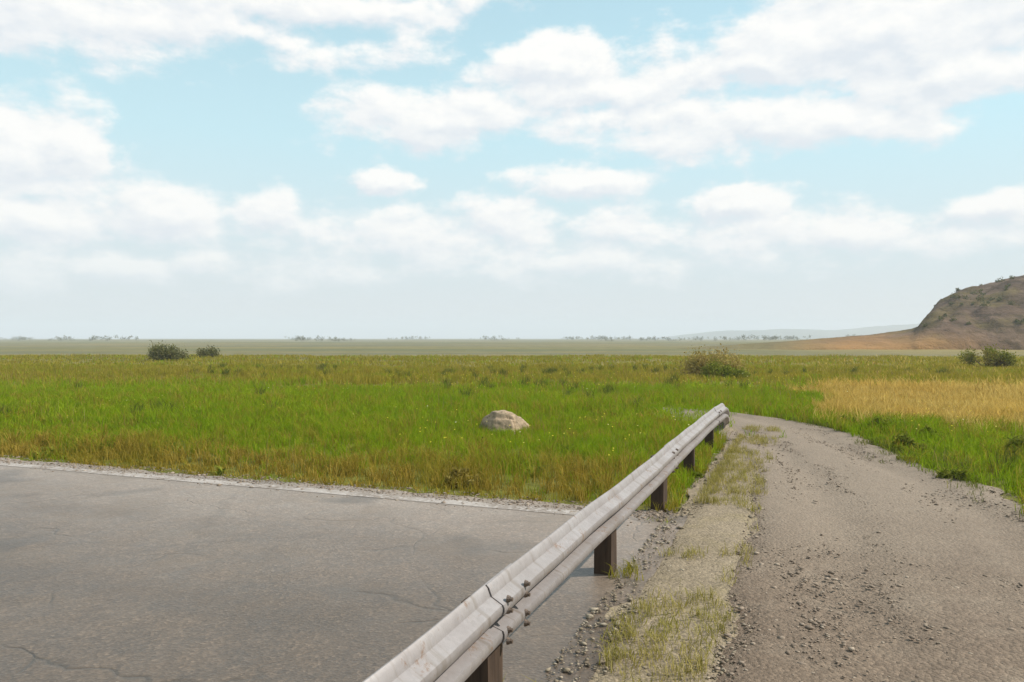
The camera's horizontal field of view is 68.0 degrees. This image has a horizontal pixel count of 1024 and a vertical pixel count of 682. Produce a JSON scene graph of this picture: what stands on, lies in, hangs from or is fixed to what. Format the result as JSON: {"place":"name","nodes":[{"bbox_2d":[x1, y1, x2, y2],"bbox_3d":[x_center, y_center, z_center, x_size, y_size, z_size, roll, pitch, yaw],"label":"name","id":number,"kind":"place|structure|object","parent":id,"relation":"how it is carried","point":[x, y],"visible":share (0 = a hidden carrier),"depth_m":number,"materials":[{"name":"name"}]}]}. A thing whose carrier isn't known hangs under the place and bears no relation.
{"place":"outdoors","nodes":[
{"label":"outdoors","id":0,"kind":"place"},
{"bbox_2d":[0,458,688,681],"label":"road","id":1,"kind":"structure","parent":0,"point":[108,578],"depth_m":5.37,"materials":[{"name":"grey asphalt"}]},
{"bbox_2d":[0,462,578,514],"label":"road edge line","id":2,"kind":"object","parent":1,"relation":"on","point":[447,501],"visible":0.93,"depth_m":8.44,"materials":[{"name":"paint"}]},
{"bbox_2d":[0,455,672,524],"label":"road edge grit","id":3,"kind":"object","parent":1,"relation":"on","point":[496,501],"visible":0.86,"depth_m":8.55,"materials":[{"name":"grey gravel"}]},
{"bbox_2d":[0,338,1023,512],"bbox_3d":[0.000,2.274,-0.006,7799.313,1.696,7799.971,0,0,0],"label":"ground","id":4,"kind":"structure","parent":0,"point":[458,347],"depth_m":102.96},
{"bbox_2d":[146,340,192,360],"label":"shrub","id":5,"kind":"object","parent":4,"relation":"on","point":[157,352],"visible":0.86,"depth_m":57.61,"materials":[{"name":"green plant"}]},
{"bbox_2d":[196,345,221,357],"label":"shrub","id":6,"kind":"object","parent":4,"relation":"on","point":[209,351],"visible":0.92,"depth_m":66.00,"materials":[{"name":"green plant"}]},
{"bbox_2d":[1,334,854,341],"bbox_3d":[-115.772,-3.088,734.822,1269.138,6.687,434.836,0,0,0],"label":"trees","id":7,"kind":"object","parent":4,"relation":"on","point":[343,339],"visible":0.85,"depth_m":597.20,"materials":[{"name":"green plant"}]},
{"bbox_2d":[445,467,480,490],"bbox_3d":[-0.540,1.625,8.832,0.498,0.299,0.524,0,0,0],"label":"weed","id":8,"kind":"object","parent":4,"relation":"on","point":[470,480],"visible":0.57,"depth_m":8.79,"materials":[{"name":"green plant"}]},
{"bbox_2d":[479,410,528,432],"bbox_3d":[-0.140,1.461,13.621,0.941,0.466,0.664,0,0,0],"label":"boulder","id":9,"kind":"object","parent":4,"relation":"on","point":[499,418],"visible":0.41,"depth_m":13.45,"materials":[{"name":"stone"}]},
{"bbox_2d":[468,427,544,436],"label":"grass","id":10,"kind":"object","parent":4,"relation":"on","point":[538,431],"visible":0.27,"depth_m":13.24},
{"bbox_2d":[0,362,1021,472],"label":"rush clumps","id":11,"kind":"object","parent":4,"relation":"on","point":[506,372],"visible":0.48,"depth_m":25.41,"materials":[{"name":"green plant"}]},
{"bbox_2d":[0,353,1023,523],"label":"meadow grass","id":12,"kind":"structure","parent":4,"relation":"on","point":[416,436],"depth_m":14.85,"materials":[{"name":"green plant"}]},
{"bbox_2d":[0,353,1023,513],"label":"olive grass","id":13,"kind":"structure","parent":4,"relation":"on","point":[340,376],"depth_m":28.38,"materials":[{"name":"green plant"}]},
{"bbox_2d":[0,353,1023,520],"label":"dry verge grass","id":14,"kind":"structure","parent":4,"relation":"on","point":[122,448],"depth_m":10.38,"materials":[{"name":"green plant"}]},
{"bbox_2d":[0,362,1023,479],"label":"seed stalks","id":15,"kind":"object","parent":4,"relation":"on","point":[486,391],"visible":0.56,"depth_m":24.92,"materials":[{"name":"plant"}]},
{"bbox_2d":[0,383,1023,477],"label":"meadow herbs","id":16,"kind":"object","parent":4,"relation":"on","point":[220,471],"visible":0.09,"depth_m":11.29,"materials":[{"name":"green plant"}]},
{"bbox_2d":[67,370,1022,450],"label":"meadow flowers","id":17,"kind":"object","parent":4,"relation":"on","point":[604,413],"visible":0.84,"depth_m":17.65,"materials":[{"name":"plant"}]},
{"bbox_2d":[363,403,728,681],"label":"guardrail","id":18,"kind":"object","parent":4,"relation":"on","point":[465,639],"visible":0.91,"depth_m":3.59,"materials":[{"name":"metal"}]},
{"bbox_2d":[503,442,724,681],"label":"post foot grass","id":19,"kind":"structure","parent":4,"relation":"on","point":[673,501],"depth_m":5.52,"materials":[{"name":"green plant"}]},
{"bbox_2d":[690,472,702,479],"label":"weed","id":20,"kind":"object","parent":4,"relation":"on","point":[698,475],"visible":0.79,"depth_m":9.22,"materials":[{"name":"green plant"}]},
{"bbox_2d":[672,343,750,375],"bbox_3d":[8.897,0.914,33.914,2.841,1.682,3.167,0,0,-35],"label":"shrub","id":21,"kind":"object","parent":4,"relation":"on","point":[700,361],"visible":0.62,"depth_m":33.62,"materials":[{"name":"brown plant"}]},
{"bbox_2d":[699,358,751,378],"bbox_3d":[8.582,1.155,30.513,2.112,0.939,1.669,0,0,31],"label":"shrub","id":22,"kind":"object","parent":4,"relation":"on","point":[726,370],"visible":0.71,"depth_m":30.33,"materials":[{"name":"green plant"}]},
{"bbox_2d":[836,413,857,421],"bbox_3d":[6.424,1.546,14.607,0.445,0.320,0.346,0,0,31],"label":"weed","id":23,"kind":"object","parent":4,"relation":"on","point":[843,417],"visible":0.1,"depth_m":14.56,"materials":[{"name":"green plant"}]},
{"bbox_2d":[868,415,901,429],"bbox_3d":[6.694,1.515,13.586,0.550,0.399,0.585,0,0,0],"label":"weed","id":24,"kind":"object","parent":4,"relation":"on","point":[893,421],"visible":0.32,"depth_m":13.51,"materials":[{"name":"green plant"}]},
{"bbox_2d":[771,414,1023,517],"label":"track side grass","id":25,"kind":"structure","parent":4,"relation":"on","point":[872,440],"depth_m":10.15,"materials":[{"name":"green plant"}]},
{"bbox_2d":[785,355,1023,433],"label":"straw grass","id":26,"kind":"structure","parent":4,"relation":"on","point":[980,396],"depth_m":20.03,"materials":[{"name":"yellow plant"}]},
{"bbox_2d":[891,428,927,453],"bbox_3d":[5.903,1.539,11.370,0.504,0.454,0.546,0,0,0],"label":"weed","id":27,"kind":"object","parent":4,"relation":"on","point":[906,440],"visible":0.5,"depth_m":11.38,"materials":[{"name":"green plant"}]},
{"bbox_2d":[915,425,944,440],"bbox_3d":[6.987,1.560,12.600,0.463,0.338,0.492,0,0,-33],"label":"weed","id":28,"kind":"object","parent":4,"relation":"on","point":[929,429],"visible":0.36,"depth_m":12.58,"materials":[{"name":"green plant"}]},
{"bbox_2d":[935,467,972,481],"bbox_3d":[5.303,1.631,9.081,0.468,0.282,0.325,0,0,35],"label":"weed","id":29,"kind":"object","parent":4,"relation":"on","point":[946,472],"visible":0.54,"depth_m":9.09,"materials":[{"name":"green plant"}]},
{"bbox_2d":[957,344,1020,366],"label":"shrub","id":30,"kind":"object","parent":4,"relation":"on","point":[991,354],"visible":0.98,"depth_m":44.09,"materials":[{"name":"green plant"}]},
{"bbox_2d":[1002,434,1023,454],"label":"weed","id":31,"kind":"object","parent":4,"relation":"on","point":[1017,441],"visible":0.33,"depth_m":10.90,"materials":[{"name":"green plant"}]},
{"bbox_2d":[0,0,1023,338],"label":"sky","id":32,"kind":"structure","parent":0,"point":[170,169],"materials":[{"name":"blue"}]},
{"bbox_2d":[589,423,783,681],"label":"gravel verge","id":33,"kind":"structure","parent":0,"point":[716,523],"depth_m":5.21,"materials":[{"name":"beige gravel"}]},
{"bbox_2d":[538,431,782,681],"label":"verge stones","id":34,"kind":"object","parent":33,"relation":"on","point":[591,616],"visible":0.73,"depth_m":4.72,"materials":[{"name":"grey gravel"}]},
{"bbox_2d":[647,323,919,338],"bbox_3d":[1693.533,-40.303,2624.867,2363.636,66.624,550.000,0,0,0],"label":"distant hills","id":35,"kind":"structure","parent":0,"point":[799,333],"depth_m":2458.77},
{"bbox_2d":[652,407,1023,681],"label":"gravel track","id":36,"kind":"structure","parent":0,"point":[977,543],"depth_m":5.52,"materials":[{"name":"grey gravel"}]},
{"bbox_2d":[642,401,786,436],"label":"track crown grass","id":37,"kind":"structure","parent":36,"relation":"on","point":[688,408],"depth_m":16.75,"materials":[{"name":"green plant"}]},
{"bbox_2d":[676,275,1023,349],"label":"hill","id":38,"kind":"structure","parent":0,"point":[994,322],"depth_m":125.12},
{"bbox_2d":[921,275,1023,326],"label":"hill scrub","id":39,"kind":"object","parent":38,"relation":"on","point":[981,304],"visible":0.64,"depth_m":134.03,"materials":[{"name":"green plant"}]}
]}

